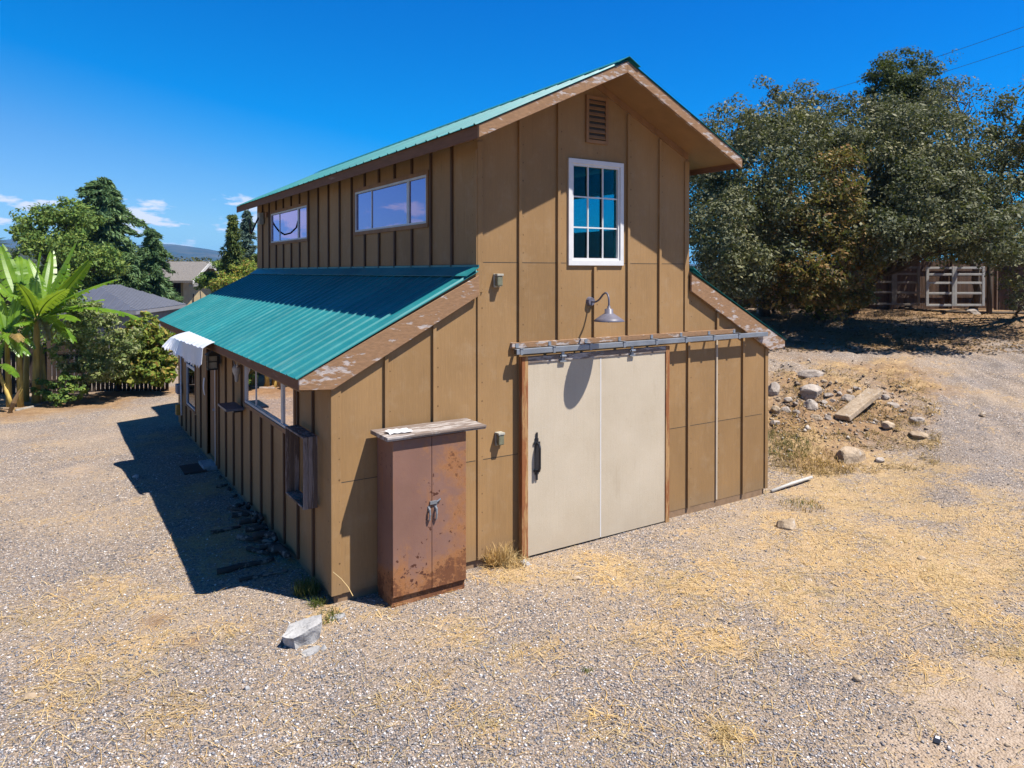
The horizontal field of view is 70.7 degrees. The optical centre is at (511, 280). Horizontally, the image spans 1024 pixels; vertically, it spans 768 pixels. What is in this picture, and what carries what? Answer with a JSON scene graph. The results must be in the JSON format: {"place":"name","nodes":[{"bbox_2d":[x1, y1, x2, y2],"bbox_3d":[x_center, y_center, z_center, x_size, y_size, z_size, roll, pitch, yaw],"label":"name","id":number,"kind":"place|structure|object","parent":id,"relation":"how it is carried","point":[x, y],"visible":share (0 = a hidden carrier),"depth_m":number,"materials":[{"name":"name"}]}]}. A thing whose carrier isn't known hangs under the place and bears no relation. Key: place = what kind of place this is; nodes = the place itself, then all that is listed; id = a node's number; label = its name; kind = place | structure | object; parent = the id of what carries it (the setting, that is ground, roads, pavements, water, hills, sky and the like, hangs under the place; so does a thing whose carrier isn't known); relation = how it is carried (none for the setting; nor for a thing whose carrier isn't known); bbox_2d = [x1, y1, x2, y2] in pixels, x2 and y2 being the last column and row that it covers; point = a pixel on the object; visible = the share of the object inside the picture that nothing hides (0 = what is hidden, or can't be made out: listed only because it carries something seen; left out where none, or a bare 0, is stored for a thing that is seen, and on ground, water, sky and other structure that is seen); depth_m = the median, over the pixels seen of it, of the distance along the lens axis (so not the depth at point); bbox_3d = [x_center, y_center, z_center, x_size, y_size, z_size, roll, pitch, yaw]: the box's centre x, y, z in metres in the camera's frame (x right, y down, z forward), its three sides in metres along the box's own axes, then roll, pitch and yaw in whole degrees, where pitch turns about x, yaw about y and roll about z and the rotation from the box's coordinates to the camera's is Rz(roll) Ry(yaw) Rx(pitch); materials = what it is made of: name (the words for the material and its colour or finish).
{"place":"outdoors","nodes":[
{"label":"outdoors","id":0,"kind":"place"},
{"bbox_2d":[8,390,19,412],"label":"dead leaf","id":1,"kind":"object","parent":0,"point":[13,404],"visible":1,"depth_m":18.59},
{"bbox_2d":[0,239,697,266],"bbox_3d":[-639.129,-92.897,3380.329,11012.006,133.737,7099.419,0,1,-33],"label":"hills","id":2,"kind":"structure","parent":0,"point":[184,252],"depth_m":2324.12,"materials":[{"name":"plant"}]},
{"bbox_2d":[0,248,708,274],"bbox_3d":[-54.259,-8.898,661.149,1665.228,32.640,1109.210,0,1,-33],"label":"wooded hills","id":3,"kind":"structure","parent":0,"point":[24,257],"depth_m":471.98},
{"bbox_2d":[0,308,1023,767],"bbox_3d":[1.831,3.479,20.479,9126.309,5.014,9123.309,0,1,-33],"label":"ground","id":4,"kind":"structure","parent":0,"point":[976,384],"depth_m":8.08,"materials":[{"name":"gravel"}]},
{"bbox_2d":[0,341,19,409],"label":"banana plant","id":5,"kind":"object","parent":4,"relation":"on","point":[9,368],"visible":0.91,"depth_m":18.97,"materials":[{"name":"green plant"}]},
{"bbox_2d":[0,295,30,406],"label":"banana plant","id":6,"kind":"object","parent":4,"relation":"on","point":[13,316],"visible":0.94,"depth_m":19.47,"materials":[{"name":"green plant"}]},
{"bbox_2d":[7,328,35,406],"bbox_3d":[-13.259,2.338,19.497,1.124,2.354,0.247,0,1,24],"label":"banana plant","id":7,"kind":"object","parent":4,"relation":"on","point":[19,368],"visible":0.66,"depth_m":19.45,"materials":[{"name":"green plant"}]},
{"bbox_2d":[0,244,45,401],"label":"banana plant","id":8,"kind":"object","parent":4,"relation":"on","point":[15,275],"visible":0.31,"depth_m":20.78,"materials":[{"name":"green plant"}]},
{"bbox_2d":[21,692,36,700],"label":"stone","id":9,"kind":"object","parent":4,"relation":"on","point":[26,696],"visible":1,"depth_m":6.18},
{"bbox_2d":[29,333,58,401],"bbox_3d":[-13.181,2.507,20.339,1.137,2.008,0.247,0,1,24],"label":"banana plant","id":10,"kind":"object","parent":4,"relation":"on","point":[43,369],"visible":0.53,"depth_m":20.30,"materials":[{"name":"green plant"}]},
{"bbox_2d":[0,270,103,373],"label":"hedge shrub","id":11,"kind":"object","parent":4,"relation":"on","point":[71,302],"visible":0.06,"depth_m":24.40,"materials":[{"name":"green plant"}]},
{"bbox_2d":[28,370,88,407],"bbox_3d":[-12.385,3.025,19.805,1.409,1.079,1.037,0,1,25],"label":"shrub","id":12,"kind":"object","parent":4,"relation":"on","point":[61,397],"visible":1,"depth_m":19.69,"materials":[{"name":"green plant"}]},
{"bbox_2d":[4,196,130,290],"bbox_3d":[-22.122,-1.504,35.414,6.631,5.404,4.259,0,1,11],"label":"broadleaf tree","id":13,"kind":"object","parent":4,"relation":"on","point":[34,241],"visible":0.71,"depth_m":34.96,"materials":[{"name":"green plant"}]},
{"bbox_2d":[3,242,141,402],"bbox_3d":[-12.228,1.201,19.999,4.559,4.617,2.154,0,1,13],"label":"banana plant","id":14,"kind":"object","parent":4,"relation":"on","point":[42,302],"visible":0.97,"depth_m":20.01,"materials":[{"name":"green plant"}]},
{"bbox_2d":[0,341,168,393],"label":"garden fence","id":15,"kind":"object","parent":4,"relation":"on","point":[50,371],"visible":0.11,"depth_m":21.93,"materials":[{"name":"brown wood"}]},
{"bbox_2d":[47,300,145,387],"bbox_3d":[-12.379,2.124,20.907,3.854,3.145,2.310,0,1,33],"label":"citrus shrub","id":16,"kind":"object","parent":4,"relation":"on","point":[101,359],"visible":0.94,"depth_m":20.22,"materials":[{"name":"green plant"}]},
{"bbox_2d":[30,284,186,375],"bbox_3d":[-17.686,2.283,31.669,4.624,4.229,5.824,0,1,-6],"label":"grey hut","id":17,"kind":"object","parent":4,"relation":"on","point":[132,301],"visible":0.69,"depth_m":30.47,"materials":[{"name":"metal"}]},
{"bbox_2d":[39,177,180,308],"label":"cedar tree","id":18,"kind":"object","parent":4,"relation":"on","point":[104,195],"visible":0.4,"depth_m":41.54,"materials":[{"name":"green plant"}]},
{"bbox_2d":[105,252,159,295],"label":"cedar tree","id":19,"kind":"object","parent":4,"relation":"on","point":[131,277],"visible":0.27,"depth_m":36.74,"materials":[{"name":"green plant"}]},
{"bbox_2d":[96,311,177,387],"bbox_3d":[-11.759,2.450,24.279,2.587,3.120,7.139,0,1,-12],"label":"vine shrub","id":20,"kind":"object","parent":4,"relation":"on","point":[149,361],"visible":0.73,"depth_m":21.54,"materials":[{"name":"green plant"}]},
{"bbox_2d":[136,227,183,302],"bbox_3d":[-18.708,0.542,37.862,3.665,6.794,3.698,0,1,-6],"label":"cedar tree","id":21,"kind":"object","parent":4,"relation":"on","point":[153,253],"visible":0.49,"depth_m":37.75,"materials":[{"name":"green plant"}]},
{"bbox_2d":[162,261,218,304],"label":"ranch house","id":22,"kind":"structure","parent":4,"relation":"on","point":[183,284],"depth_m":47.65,"materials":[{"name":"grey"}]},
{"bbox_2d":[179,463,206,474],"bbox_3d":[-5.891,3.473,13.336,0.380,0.026,0.640,0,1,-33],"label":"doormat","id":23,"kind":"object","parent":4,"relation":"on","point":[191,468],"visible":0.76,"depth_m":13.29,"materials":[{"name":"rubber"}]},
{"bbox_2d":[192,259,228,290],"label":"broadleaf tree","id":24,"kind":"object","parent":4,"relation":"on","point":[203,280],"visible":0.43,"depth_m":40.62,"materials":[{"name":"green plant"}]},
{"bbox_2d":[210,525,240,533],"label":"branch","id":25,"kind":"object","parent":4,"relation":"on","point":[215,531],"visible":1,"depth_m":10.14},
{"bbox_2d":[205,259,256,293],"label":"fruit tree","id":26,"kind":"object","parent":4,"relation":"on","point":[228,279],"visible":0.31,"depth_m":33.48,"materials":[{"name":"green plant"}]},
{"bbox_2d":[217,213,248,289],"bbox_3d":[-15.288,0.100,39.966,2.575,7.662,2.530,0,1,31],"label":"juniper tree","id":27,"kind":"object","parent":4,"relation":"on","point":[233,254],"visible":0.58,"depth_m":39.78,"materials":[{"name":"green plant"}]},
{"bbox_2d":[231,511,253,517],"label":"branch","id":28,"kind":"object","parent":4,"relation":"on","point":[236,515],"visible":0.82,"depth_m":10.63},
{"bbox_2d":[227,506,254,515],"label":"branch","id":29,"kind":"object","parent":28,"relation":"on","point":[232,508],"visible":0.84,"depth_m":10.77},
{"bbox_2d":[217,557,273,574],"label":"branch","id":30,"kind":"object","parent":4,"relation":"on","point":[227,569],"visible":1,"depth_m":8.87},
{"bbox_2d":[239,209,256,260],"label":"spruce tree","id":31,"kind":"object","parent":4,"relation":"on","point":[247,237],"visible":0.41,"depth_m":57.72,"materials":[{"name":"green plant"}]},
{"bbox_2d":[239,518,261,524],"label":"branch","id":32,"kind":"object","parent":4,"relation":"on","point":[246,521],"visible":0.88,"depth_m":10.32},
{"bbox_2d":[236,534,274,542],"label":"branch","id":33,"kind":"object","parent":4,"relation":"on","point":[246,538],"visible":0.94,"depth_m":9.72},
{"bbox_2d":[252,530,277,541],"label":"branch","id":34,"kind":"object","parent":33,"relation":"on","point":[265,534],"visible":1,"depth_m":9.66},
{"bbox_2d":[245,523,268,532],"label":"branch","id":35,"kind":"object","parent":4,"relation":"on","point":[253,528],"visible":1,"depth_m":9.99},
{"bbox_2d":[246,546,269,554],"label":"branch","id":36,"kind":"object","parent":4,"relation":"on","point":[254,550],"visible":1,"depth_m":9.34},
{"bbox_2d":[239,570,287,581],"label":"branch","id":37,"kind":"object","parent":4,"relation":"on","point":[250,577],"visible":1,"depth_m":8.62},
{"bbox_2d":[267,543,290,558],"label":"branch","id":38,"kind":"object","parent":4,"relation":"on","point":[283,551],"visible":1,"depth_m":9.24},
{"bbox_2d":[282,614,321,649],"bbox_3d":[-2.065,3.487,7.133,0.365,0.205,0.308,-3,10,-6],"label":"concrete chunk","id":39,"kind":"object","parent":4,"relation":"on","point":[302,632],"visible":0.99,"depth_m":7.08,"materials":[{"name":"concrete"}]},
{"bbox_2d":[286,572,323,598],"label":"grass tuft","id":40,"kind":"object","parent":4,"relation":"on","point":[305,588],"visible":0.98,"depth_m":8.17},
{"bbox_2d":[301,645,319,657],"bbox_3d":[-1.962,3.564,6.920,0.152,0.053,0.222,0,1,28],"label":"concrete chunk","id":41,"kind":"object","parent":4,"relation":"on","point":[310,651],"visible":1,"depth_m":6.93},
{"bbox_2d":[305,593,329,607],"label":"grass tuft","id":42,"kind":"object","parent":4,"relation":"on","point":[318,601],"visible":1,"depth_m":7.92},
{"bbox_2d":[317,606,340,623],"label":"grass tuft","id":43,"kind":"object","parent":4,"relation":"on","point":[332,612],"visible":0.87,"depth_m":7.63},
{"bbox_2d":[377,431,465,607],"bbox_3d":[-1.010,2.667,8.205,0.913,1.895,0.477,0,1,-33],"label":"metal cabinet","id":44,"kind":"object","parent":4,"relation":"on","point":[421,514],"visible":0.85,"depth_m":8.02,"materials":[{"name":"metal"}]},
{"bbox_2d":[370,418,486,441],"bbox_3d":[-0.940,1.692,8.216,1.230,0.048,0.484,0,1,-33],"label":"wooden board","id":45,"kind":"object","parent":44,"relation":"on","point":[441,427],"visible":1,"depth_m":8.15,"materials":[{"name":"grey wood"}]},
{"bbox_2d":[385,428,411,434],"bbox_3d":[-1.248,1.656,7.948,0.288,0.026,0.172,0,1,-33],"label":"paper scrap","id":46,"kind":"object","parent":45,"relation":"on","point":[403,430],"visible":1,"depth_m":7.95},
{"bbox_2d":[159,56,785,602],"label":"barn","id":47,"kind":"structure","parent":4,"relation":"on","point":[353,310],"depth_m":9.81,"materials":[{"name":"paint"}]},
{"bbox_2d":[175,356,181,414],"bbox_3d":[-7.636,2.277,16.553,0.108,1.650,0.518,0,1,-33],"label":"wall pipe","id":48,"kind":"object","parent":47,"relation":"attached to","point":[178,390],"depth_m":16.50,"materials":[{"name":"metal"}]},
{"bbox_2d":[162,331,214,367],"bbox_3d":[-5.541,1.181,12.291,0.465,0.443,2.437,0,1,-33],"label":"awning","id":49,"kind":"object","parent":47,"relation":"attached to","point":[188,346],"visible":1,"depth_m":12.19,"materials":[{"name":"white fabric"}]},
{"bbox_2d":[185,362,195,413],"bbox_3d":[-6.928,2.028,15.600,0.070,1.510,1.200,0,1,-33],"label":"window","id":50,"kind":"structure","parent":47,"relation":"in","point":[190,371],"depth_m":15.64,"materials":[{"name":"brown paint"}]},
{"bbox_2d":[206,348,217,465],"bbox_3d":[-5.645,2.357,13.656,0.145,2.060,1.005,0,1,-33],"label":"door","id":51,"kind":"structure","parent":47,"relation":"in","point":[213,373],"depth_m":13.83,"materials":[{"name":"brown paint"}]},
{"bbox_2d":[205,350,219,369],"bbox_3d":[-5.311,1.409,12.816,0.238,0.342,0.200,0,1,-33],"label":"wall lantern","id":52,"kind":"object","parent":47,"relation":"attached to","point":[213,361],"depth_m":12.76,"materials":[{"name":"black metal"}]},
{"bbox_2d":[218,402,243,412],"bbox_3d":[-4.461,2.032,11.468,0.278,0.085,0.660,0,1,-33],"label":"wall shelf","id":53,"kind":"object","parent":47,"relation":"attached to","point":[234,407],"depth_m":11.39,"materials":[{"name":"wood"}]},
{"bbox_2d":[232,361,239,381],"bbox_3d":[-4.431,1.462,11.563,0.180,0.341,0.175,0,1,13],"label":"animal skull","id":54,"kind":"object","parent":47,"relation":"attached to","point":[236,370],"visible":0.95,"depth_m":11.53},
{"bbox_2d":[249,212,267,234],"bbox_3d":[-5.975,-1.361,17.043,0.389,0.548,1.121,0,1,-15],"label":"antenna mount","id":55,"kind":"object","parent":47,"relation":"attached to","point":[260,219],"visible":1,"depth_m":17.37,"materials":[{"name":"metal"}]},
{"bbox_2d":[243,365,295,439],"bbox_3d":[-3.450,1.575,10.198,0.070,0.800,2.790,0,1,-33],"label":"window","id":56,"kind":"structure","parent":47,"relation":"in","point":[273,401],"depth_m":10.14,"materials":[{"name":"glass"}]},
{"bbox_2d":[270,202,306,244],"bbox_3d":[-4.879,-1.201,15.757,0.070,0.785,2.900,0,1,-33],"label":"window","id":57,"kind":"structure","parent":47,"relation":"in","point":[289,224],"depth_m":15.74,"materials":[{"name":"glass"}]},
{"bbox_2d":[285,425,317,509],"bbox_3d":[-2.486,2.180,8.507,0.162,0.820,0.740,0,1,-33],"label":"wooden box","id":58,"kind":"object","parent":47,"relation":"attached to","point":[307,498],"visible":1,"depth_m":8.31,"materials":[{"name":"brown wood"}]},
{"bbox_2d":[353,170,428,235],"bbox_3d":[-1.913,-1.145,11.156,0.070,0.785,2.870,0,1,-33],"label":"window","id":59,"kind":"structure","parent":47,"relation":"in","point":[401,203],"depth_m":11.02,"materials":[{"name":"glass"}]},
{"bbox_2d":[493,274,503,286],"bbox_3d":[-0.168,0.001,8.973,0.100,0.170,0.101,0,1,-33],"label":"outlet cover","id":60,"kind":"object","parent":47,"relation":"attached to","point":[497,280],"visible":1,"depth_m":8.95,"materials":[{"name":"plastic"}]},
{"bbox_2d":[495,431,504,445],"bbox_3d":[-0.151,1.977,9.008,0.100,0.170,0.101,0,1,-33],"label":"outlet cover","id":61,"kind":"object","parent":47,"relation":"attached to","point":[499,437],"visible":1,"depth_m":8.98,"materials":[{"name":"plastic"}]},
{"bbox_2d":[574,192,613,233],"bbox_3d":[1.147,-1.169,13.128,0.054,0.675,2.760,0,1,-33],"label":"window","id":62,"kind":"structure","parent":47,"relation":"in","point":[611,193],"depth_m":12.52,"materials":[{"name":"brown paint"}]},
{"bbox_2d":[519,346,669,558],"bbox_3d":[1.214,2.229,9.819,2.580,2.620,0.146,0,1,-33],"label":"sliding door","id":63,"kind":"structure","parent":47,"relation":"in","point":[594,425],"depth_m":9.75,"materials":[{"name":"white paint"}]},
{"bbox_2d":[568,158,623,265],"bbox_3d":[1.134,-0.919,9.886,0.964,1.429,0.100,0,1,-33],"label":"window","id":64,"kind":"structure","parent":47,"relation":"in","point":[618,260],"depth_m":9.93,"materials":[{"name":"white paint"}]},
{"bbox_2d":[586,292,624,322],"bbox_3d":[1.208,0.353,9.546,0.416,0.408,0.637,0,1,-33],"label":"wall lamp","id":65,"kind":"object","parent":47,"relation":"attached to","point":[608,315],"visible":1,"depth_m":9.40,"materials":[{"name":"grey metal"}]},
{"bbox_2d":[479,542,529,574],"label":"straw clump","id":66,"kind":"object","parent":4,"relation":"on","point":[499,558],"visible":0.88,"depth_m":8.95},
{"bbox_2d":[0,373,1023,767],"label":"straw","id":67,"kind":"object","parent":4,"relation":"on","point":[592,715],"visible":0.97,"depth_m":7.03,"materials":[{"name":"plant"}]},
{"bbox_2d":[500,551,530,568],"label":"straw clump","id":68,"kind":"object","parent":4,"relation":"on","point":[516,563],"visible":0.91,"depth_m":8.97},
{"bbox_2d":[709,721,739,740],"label":"straw clump","id":69,"kind":"object","parent":4,"relation":"on","point":[722,736],"visible":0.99,"depth_m":5.70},
{"bbox_2d":[689,171,822,277],"bbox_3d":[11.329,-2.119,32.920,8.265,6.968,5.247,0,1,2],"label":"hedge tree","id":70,"kind":"object","parent":4,"relation":"on","point":[749,211],"visible":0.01,"depth_m":33.07,"materials":[{"name":"green plant"}]},
{"bbox_2d":[737,281,805,312],"bbox_3d":[9.583,0.582,25.188,2.194,1.674,5.797,0,1,33],"label":"shrub","id":71,"kind":"object","parent":4,"relation":"on","point":[749,304],"visible":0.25,"depth_m":23.43,"materials":[{"name":"green plant"}]},
{"bbox_2d":[768,382,779,395],"bbox_3d":[5.849,2.469,16.174,0.295,0.414,0.268,0,1,15],"label":"rock","id":72,"kind":"object","parent":4,"relation":"on","point":[774,388],"visible":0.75,"depth_m":16.09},
{"bbox_2d":[689,89,880,316],"bbox_3d":[7.828,-2.333,23.033,7.722,7.958,6.156,0,1,-33],"label":"oak tree","id":73,"kind":"object","parent":4,"relation":"on","point":[740,258],"visible":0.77,"depth_m":21.58,"materials":[{"name":"green plant"}]},
{"bbox_2d":[776,518,795,530],"bbox_3d":[3.913,3.522,10.311,0.271,0.263,0.187,1,1,37],"label":"stone","id":74,"kind":"object","parent":4,"relation":"on","point":[787,524],"visible":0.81,"depth_m":10.27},
{"bbox_2d":[689,74,891,310],"bbox_3d":[10.112,-3.195,27.025,8.120,9.145,5.392,0,1,-4],"label":"oak tree","id":75,"kind":"object","parent":4,"relation":"on","point":[775,90],"visible":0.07,"depth_m":27.01,"materials":[{"name":"green plant"}]},
{"bbox_2d":[768,428,812,458],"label":"grass tuft","id":76,"kind":"object","parent":4,"relation":"on","point":[791,441],"visible":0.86,"depth_m":13.93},
{"bbox_2d":[770,476,812,492],"bbox_3d":[4.740,3.443,12.223,1.100,0.108,0.052,0,1,-33],"label":"pipe","id":77,"kind":"object","parent":4,"relation":"on","point":[790,484],"visible":1,"depth_m":12.18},
{"bbox_2d":[779,497,823,512],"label":"sparse weeds","id":78,"kind":"object","parent":4,"relation":"on","point":[802,509],"visible":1,"depth_m":11.17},
{"bbox_2d":[797,369,823,377],"bbox_3d":[7.329,2.306,17.729,0.664,0.266,0.462,0,1,4],"label":"rock","id":79,"kind":"object","parent":4,"relation":"on","point":[809,373],"visible":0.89,"depth_m":17.55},
{"bbox_2d":[803,399,817,410],"bbox_3d":[6.432,2.695,15.519,0.324,0.290,0.248,0,1,-10],"label":"rock","id":80,"kind":"object","parent":4,"relation":"on","point":[811,404],"visible":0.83,"depth_m":15.44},
{"bbox_2d":[800,384,821,399],"bbox_3d":[6.707,2.511,16.128,0.583,0.370,0.357,0,1,-31],"label":"rock","id":81,"kind":"object","parent":4,"relation":"on","point":[810,391],"visible":0.9,"depth_m":16.02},
{"bbox_2d":[778,440,853,476],"bbox_3d":[5.590,3.263,13.301,1.360,0.375,1.375,0,1,17],"label":"grass tuft","id":82,"kind":"object","parent":4,"relation":"on","point":[839,466],"visible":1,"depth_m":13.23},
{"bbox_2d":[747,142,891,323],"bbox_3d":[10.331,-1.234,22.616,6.957,5.909,4.138,-1,1,-44],"label":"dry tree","id":83,"kind":"object","parent":4,"relation":"on","point":[825,289],"visible":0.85,"depth_m":21.18,"materials":[{"name":"green plant"}]},
{"bbox_2d":[798,291,859,322],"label":"shrub","id":84,"kind":"object","parent":4,"relation":"on","point":[825,317],"visible":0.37,"depth_m":22.92,"materials":[{"name":"green plant"}]},
{"bbox_2d":[840,394,854,402],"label":"rock","id":85,"kind":"object","parent":4,"relation":"on","point":[846,397],"visible":0.5,"depth_m":15.78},
{"bbox_2d":[835,446,865,463],"bbox_3d":[6.330,3.304,13.538,0.557,0.396,0.474,0,1,-13],"label":"rock","id":86,"kind":"object","parent":4,"relation":"on","point":[849,454],"visible":0.82,"depth_m":13.37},
{"bbox_2d":[709,259,993,309],"bbox_3d":[13.658,0.233,29.010,11.448,2.239,0.190,0,1,1],"label":"board fence","id":87,"kind":"object","parent":4,"relation":"on","point":[933,298],"visible":0.19,"depth_m":29.02,"materials":[{"name":"brown wood"}]},
{"bbox_2d":[770,357,941,476],"bbox_3d":[7.532,2.769,16.434,4.033,1.318,9.134,0,1,30],"label":"rubble","id":88,"kind":"object","parent":4,"relation":"on","point":[874,420],"visible":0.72,"depth_m":15.37,"materials":[{"name":"stone"}]},
{"bbox_2d":[768,366,947,475],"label":"dry grass","id":89,"kind":"structure","parent":4,"relation":"on","point":[914,424],"depth_m":14.36,"materials":[{"name":"plant"}]},
{"bbox_2d":[835,388,881,420],"bbox_3d":[7.354,2.625,15.313,1.216,0.547,0.348,0,1,-33],"label":"stone slab","id":90,"kind":"object","parent":4,"relation":"on","point":[858,404],"depth_m":15.21,"materials":[{"name":"stone"}]},
{"bbox_2d":[869,274,894,304],"bbox_3d":[14.437,0.190,28.193,0.990,1.539,0.060,0,1,0],"label":"corral panel","id":91,"kind":"object","parent":4,"relation":"on","point":[892,282],"visible":0.4,"depth_m":28.17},
{"bbox_2d":[748,310,1023,353],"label":"leaf litter","id":92,"kind":"object","parent":4,"relation":"on","point":[905,327],"visible":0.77,"depth_m":23.53,"materials":[{"name":"plant"}]},
{"bbox_2d":[881,421,894,428],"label":"rock","id":93,"kind":"object","parent":4,"relation":"on","point":[887,425],"visible":1,"depth_m":14.50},
{"bbox_2d":[852,45,960,258],"bbox_3d":[15.815,-4.051,29.084,4.088,10.726,3.860,0,1,-33],"label":"evergreen tree","id":94,"kind":"object","parent":4,"relation":"on","point":[891,77],"visible":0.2,"depth_m":28.43,"materials":[{"name":"green plant"}]},
{"bbox_2d":[894,266,919,305],"bbox_3d":[15.411,0.207,28.193,1.016,1.547,0.060,0,1,0],"label":"corral panel","id":95,"kind":"object","parent":4,"relation":"on","point":[917,303],"visible":0.84,"depth_m":28.17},
{"bbox_2d":[803,89,1023,314],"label":"oak tree","id":96,"kind":"object","parent":4,"relation":"on","point":[934,196],"visible":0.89,"depth_m":21.63,"materials":[{"name":"green plant"}]},
{"bbox_2d":[909,417,924,422],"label":"rock","id":97,"kind":"object","parent":4,"relation":"on","point":[915,419],"visible":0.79,"depth_m":14.82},
{"bbox_2d":[908,431,928,438],"bbox_3d":[7.991,3.051,14.162,0.376,0.177,0.297,0,1,11],"label":"rock","id":98,"kind":"object","parent":4,"relation":"on","point":[917,435],"visible":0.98,"depth_m":14.09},
{"bbox_2d":[820,49,1023,308],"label":"oak tree","id":99,"kind":"object","parent":4,"relation":"on","point":[976,298],"visible":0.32,"depth_m":26.52,"materials":[{"name":"green plant"}]},
{"bbox_2d":[925,267,954,305],"bbox_3d":[16.598,0.231,27.993,1.116,1.533,0.060,0,1,0],"label":"corral panel","id":100,"kind":"object","parent":4,"relation":"on","point":[927,282],"visible":1,"depth_m":27.97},
{"bbox_2d":[898,307,1023,313],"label":"edging log","id":101,"kind":"object","parent":4,"relation":"on","point":[965,312],"visible":0.8,"depth_m":27.45,"materials":[{"name":"brown wood"}]},
{"bbox_2d":[954,267,984,305],"bbox_3d":[17.724,0.227,27.993,1.195,1.539,0.060,0,1,0],"label":"corral panel","id":102,"kind":"object","parent":4,"relation":"on","point":[982,283],"visible":0.97,"depth_m":27.97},
{"bbox_2d":[921,189,1022,295],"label":"hedge tree","id":103,"kind":"object","parent":4,"relation":"on","point":[933,258],"visible":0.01,"depth_m":32.66,"materials":[{"name":"green plant"}]},
{"bbox_2d":[986,265,991,313],"bbox_3d":[18.013,0.114,27.240,0.196,2.701,0.200,0,1,-33],"label":"wooden post","id":104,"kind":"object","parent":4,"relation":"on","point":[989,295],"visible":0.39,"depth_m":27.17,"materials":[{"name":"brown wood"}]},
{"bbox_2d":[972,77,1023,291],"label":"oak tree","id":105,"kind":"object","parent":4,"relation":"on","point":[999,114],"visible":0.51,"depth_m":23.23,"materials":[{"name":"green plant"}]},
{"bbox_2d":[994,265,1023,310],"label":"board fence","id":106,"kind":"object","parent":4,"relation":"on","point":[1000,296],"visible":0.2,"depth_m":28.45,"materials":[{"name":"brown wood"}]},
{"bbox_2d":[994,270,1023,316],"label":"shrub","id":107,"kind":"object","parent":4,"relation":"on","point":[1018,295],"visible":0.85,"depth_m":24.09,"materials":[{"name":"green plant"}]},
{"bbox_2d":[0,0,1023,263],"label":"sky","id":108,"kind":"structure","parent":0,"point":[195,111],"materials":[{"name":"blue"}]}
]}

